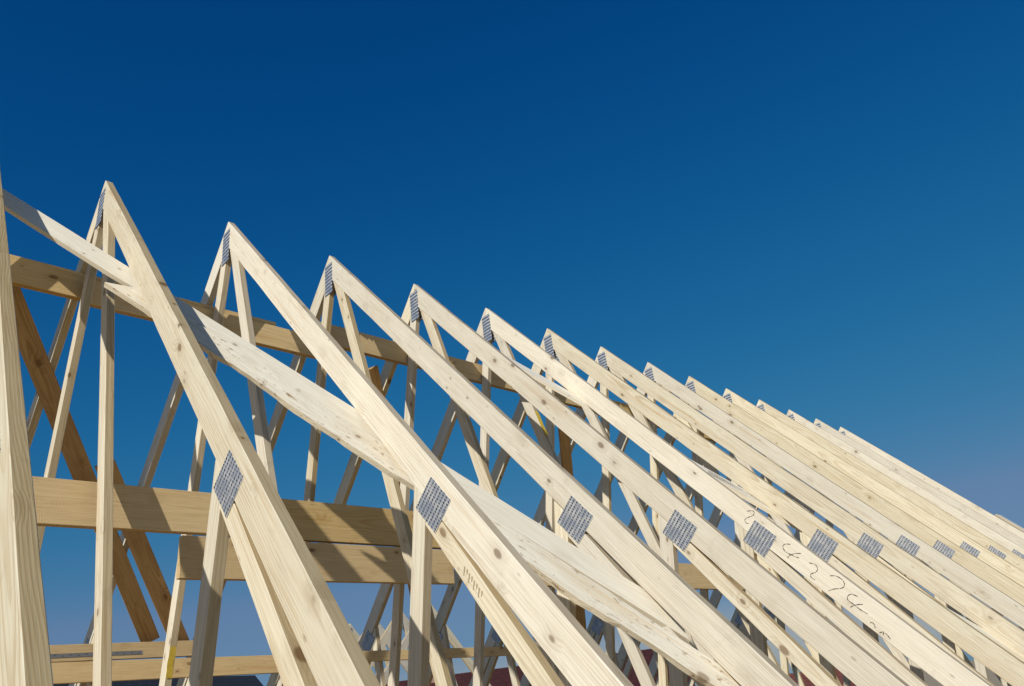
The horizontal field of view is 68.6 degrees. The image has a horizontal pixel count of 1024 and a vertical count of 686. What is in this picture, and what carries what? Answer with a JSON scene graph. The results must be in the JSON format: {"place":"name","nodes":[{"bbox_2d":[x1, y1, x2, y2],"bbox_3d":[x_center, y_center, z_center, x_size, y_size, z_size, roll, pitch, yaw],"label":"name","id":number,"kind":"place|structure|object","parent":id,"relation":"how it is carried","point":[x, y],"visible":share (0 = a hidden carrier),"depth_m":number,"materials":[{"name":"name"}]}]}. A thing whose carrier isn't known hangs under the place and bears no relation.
{"place":"outdoors","nodes":[
{"label":"outdoors","id":0,"kind":"place"},
{"bbox_2d":[53,675,262,685],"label":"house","id":1,"kind":"structure","parent":0,"point":[248,680],"depth_m":33.82,"materials":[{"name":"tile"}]},
{"bbox_2d":[282,499,440,548],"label":"timber beam","id":2,"kind":"structure","parent":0,"point":[321,522],"depth_m":5.04,"materials":[{"name":"brown wood"}]},
{"bbox_2d":[0,0,1023,685],"label":"sky","id":3,"kind":"structure","parent":0,"point":[811,209],"materials":[{"name":"blue"}]},
{"bbox_2d":[386,649,694,685],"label":"house","id":4,"kind":"structure","parent":0,"point":[500,677],"depth_m":23.12,"materials":[{"name":"red brick"}]},
{"bbox_2d":[789,668,855,685],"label":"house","id":5,"kind":"structure","parent":0,"point":[808,682],"depth_m":27.24,"materials":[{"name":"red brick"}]},
{"bbox_2d":[923,660,1002,685],"bbox_3d":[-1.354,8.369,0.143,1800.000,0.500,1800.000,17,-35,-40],"label":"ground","id":6,"kind":"structure","parent":0,"point":[932,681],"depth_m":237.29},
{"bbox_3d":[1.563,6.634,4.379,13.120,5.627,8.000,17,-35,-40],"label":"brick house","id":7,"kind":"object","parent":6,"relation":"on","visible":0},
{"bbox_2d":[0,172,53,685],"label":"roof truss","id":8,"kind":"object","parent":7,"relation":"on","point":[25,657],"visible":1,"depth_m":1.57,"materials":[{"name":"brown wood"}]},
{"bbox_2d":[27,181,380,685],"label":"roof truss","id":9,"kind":"object","parent":7,"relation":"on","point":[310,637],"visible":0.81,"depth_m":2.35,"materials":[{"name":"brown wood"}]},
{"bbox_2d":[13,286,159,641],"bbox_3d":[-2.895,0.850,5.046,0.128,0.026,3.124,-22,-61,-30],"label":"brace board","id":10,"kind":"object","parent":9,"relation":"attached to","point":[41,373],"visible":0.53,"depth_m":4.95,"materials":[{"name":"brown wood"}]},
{"bbox_2d":[32,476,229,536],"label":"timber beam","id":11,"kind":"structure","parent":9,"relation":"attached to","point":[65,503],"depth_m":3.50,"materials":[{"name":"brown wood"}]},
{"bbox_2d":[51,655,278,683],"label":"timber beam","id":12,"kind":"structure","parent":9,"relation":"attached to","point":[82,671],"depth_m":5.53,"materials":[{"name":"brown wood"}]},
{"bbox_2d":[50,640,192,661],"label":"timber beam","id":13,"kind":"structure","parent":12,"relation":"on","point":[156,649],"depth_m":5.48,"materials":[{"name":"brown wood"}]},
{"bbox_2d":[50,650,142,657],"bbox_3d":[-3.100,2.160,5.189,1.044,0.027,0.003,17,-35,-40],"label":"metal strap","id":14,"kind":"object","parent":13,"relation":"attached to","point":[70,655],"visible":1,"depth_m":5.28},
{"bbox_2d":[82,281,315,358],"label":"timber beam","id":15,"kind":"structure","parent":9,"relation":"attached to","point":[278,338],"depth_m":5.30,"materials":[{"name":"brown wood"}]},
{"bbox_2d":[9,254,275,325],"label":"timber beam","id":16,"kind":"structure","parent":15,"relation":"attached to","point":[30,274],"depth_m":4.53,"materials":[{"name":"brown wood"}]},
{"bbox_2d":[69,222,633,685],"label":"roof truss","id":17,"kind":"object","parent":7,"relation":"on","point":[495,572],"visible":0.77,"depth_m":2.85,"materials":[{"name":"brown wood"}]},
{"bbox_2d":[94,459,188,640],"bbox_3d":[-2.677,1.598,5.497,0.128,0.026,1.740,-23,-61,-29],"label":"brace board","id":18,"kind":"object","parent":17,"relation":"attached to","point":[138,543],"visible":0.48,"depth_m":5.53,"materials":[{"name":"brown wood"}]},
{"bbox_2d":[176,256,798,685],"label":"roof truss","id":19,"kind":"object","parent":7,"relation":"on","point":[590,524],"visible":0.53,"depth_m":3.60,"materials":[{"name":"brown wood"}]},
{"bbox_2d":[176,535,454,584],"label":"timber beam","id":20,"kind":"structure","parent":19,"relation":"attached to","point":[341,563],"depth_m":4.93,"materials":[{"name":"brown wood"}]},
{"bbox_2d":[2,188,689,641],"bbox_3d":[-1.200,0.080,3.552,0.113,4.528,0.029,-37,-29,-56],"label":"brace board","id":21,"kind":"object","parent":19,"relation":"attached to","point":[632,594],"visible":0.57,"depth_m":3.40,"materials":[{"name":"brown wood"}]},
{"bbox_2d":[104,282,740,685],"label":"brace board","id":22,"kind":"object","parent":19,"relation":"attached to","point":[578,588],"visible":0.73,"depth_m":2.98,"materials":[{"name":"brown wood"}]},
{"bbox_2d":[267,284,908,685],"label":"roof truss","id":23,"kind":"object","parent":7,"relation":"on","point":[705,548],"visible":0.62,"depth_m":3.95,"materials":[{"name":"brown wood"}]},
{"bbox_2d":[359,308,991,685],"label":"roof truss","id":24,"kind":"object","parent":7,"relation":"on","point":[779,550],"visible":0.68,"depth_m":4.55,"materials":[{"name":"brown wood"}]},
{"bbox_2d":[319,321,582,408],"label":"timber beam","id":25,"kind":"structure","parent":24,"relation":"attached to","point":[383,349],"depth_m":6.10,"materials":[{"name":"brown wood"}]},
{"bbox_2d":[429,328,1023,685],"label":"roof truss","id":26,"kind":"object","parent":7,"relation":"on","point":[830,545],"visible":0.47,"depth_m":5.20,"materials":[{"name":"brown wood"}]},
{"bbox_2d":[368,365,410,594],"bbox_3d":[-0.988,1.692,6.830,0.129,0.032,3.295,-22,-61,-30],"label":"brace board","id":27,"kind":"object","parent":26,"relation":"attached to","point":[375,376],"visible":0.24,"depth_m":6.18,"materials":[{"name":"brown wood"}]},
{"bbox_2d":[505,355,768,507],"bbox_3d":[0.753,0.574,5.659,2.685,0.028,0.135,29,11,16],"label":"brace board","id":28,"kind":"object","parent":26,"relation":"attached to","point":[552,385],"visible":0.35,"depth_m":5.71,"materials":[{"name":"brown wood"}]},
{"bbox_2d":[542,559,744,589],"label":"timber beam","id":29,"kind":"structure","parent":26,"relation":"attached to","point":[693,576],"depth_m":7.85,"materials":[{"name":"brown wood"}]},
{"bbox_2d":[469,347,1023,685],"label":"roof truss","id":30,"kind":"object","parent":7,"relation":"on","point":[872,542],"visible":0.43,"depth_m":6.05,"materials":[{"name":"brown wood"}]},
{"bbox_2d":[363,646,510,661],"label":"timber beam","id":31,"kind":"structure","parent":30,"relation":"attached to","point":[377,655],"depth_m":7.36,"materials":[{"name":"brown wood"}]},
{"bbox_2d":[714,474,1023,661],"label":"brace board","id":32,"kind":"object","parent":30,"relation":"attached to","point":[782,519],"visible":0.32,"depth_m":5.15,"materials":[{"name":"brown wood"}]},
{"bbox_2d":[520,362,1023,685],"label":"roof truss","id":33,"kind":"object","parent":7,"relation":"on","point":[999,601],"visible":0.34,"depth_m":6.60,"materials":[{"name":"brown wood"}]},
{"bbox_2d":[587,376,1023,669],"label":"roof truss","id":34,"kind":"object","parent":7,"relation":"on","point":[995,578],"visible":0.29,"depth_m":7.35,"materials":[{"name":"brown wood"}]},
{"bbox_2d":[558,428,586,630],"bbox_3d":[0.694,2.286,8.347,0.128,0.026,3.495,-22,-61,-30],"label":"brace board","id":35,"kind":"object","parent":34,"relation":"attached to","point":[565,451],"depth_m":7.83,"materials":[{"name":"brown wood"}]},
{"bbox_2d":[612,400,745,442],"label":"timber beam","id":36,"kind":"structure","parent":34,"relation":"attached to","point":[625,407],"depth_m":8.05,"materials":[{"name":"brown wood"}]},
{"bbox_2d":[617,388,1023,685],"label":"roof truss","id":37,"kind":"object","parent":7,"relation":"on","point":[972,547],"visible":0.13,"depth_m":7.87,"materials":[{"name":"brown wood"}]},
{"bbox_2d":[648,400,1023,685],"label":"roof truss","id":38,"kind":"object","parent":7,"relation":"on","point":[1004,553],"visible":0.18,"depth_m":8.69,"materials":[{"name":"brown wood"}]},
{"bbox_2d":[687,410,1023,685],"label":"roof truss","id":39,"kind":"object","parent":7,"relation":"on","point":[716,595],"visible":0.1,"depth_m":9.14,"materials":[{"name":"brown wood"}]},
{"bbox_2d":[730,419,1023,685],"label":"roof truss","id":40,"kind":"object","parent":7,"relation":"on","point":[736,621],"visible":0.14,"depth_m":9.82,"materials":[{"name":"brown wood"}]},
{"bbox_2d":[763,427,1023,685],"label":"roof truss","id":41,"kind":"object","parent":7,"relation":"on","point":[955,496],"visible":0.16,"depth_m":10.57,"materials":[{"name":"brown wood"}]},
{"bbox_2d":[995,514,1023,531],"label":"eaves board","id":42,"kind":"object","parent":41,"relation":"attached to","point":[1010,522],"visible":1,"depth_m":9.65,"materials":[{"name":"beige wood"}]},
{"bbox_3d":[-1.675,10.898,10.480,8.100,4.130,3.820,17,-35,-40],"label":"brick house","id":43,"kind":"object","parent":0,"visible":0},
{"bbox_2d":[349,624,387,685],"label":"roof truss","id":44,"kind":"object","parent":43,"relation":"on","point":[356,634],"visible":0.07,"depth_m":13.93,"materials":[{"name":"brown wood"}]},
{"bbox_2d":[357,623,407,672],"bbox_3d":[-2.182,7.140,12.347,8.777,5.036,0.048,17,-35,-40],"label":"roof truss","id":45,"kind":"object","parent":43,"relation":"on","point":[404,663],"visible":0.09,"depth_m":13.43,"materials":[{"name":"brown wood"}]},
{"bbox_2d":[370,613,409,666],"bbox_3d":[-1.643,6.823,11.847,8.777,5.036,0.048,17,-35,-40],"label":"roof truss","id":46,"kind":"object","parent":43,"relation":"on","point":[385,637],"visible":0.08,"depth_m":12.61,"materials":[{"name":"brown wood"}]},
{"bbox_2d":[384,604,490,685],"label":"roof truss","id":47,"kind":"object","parent":43,"relation":"on","point":[454,642],"visible":0.23,"depth_m":12.43,"materials":[{"name":"brown wood"}]}
]}

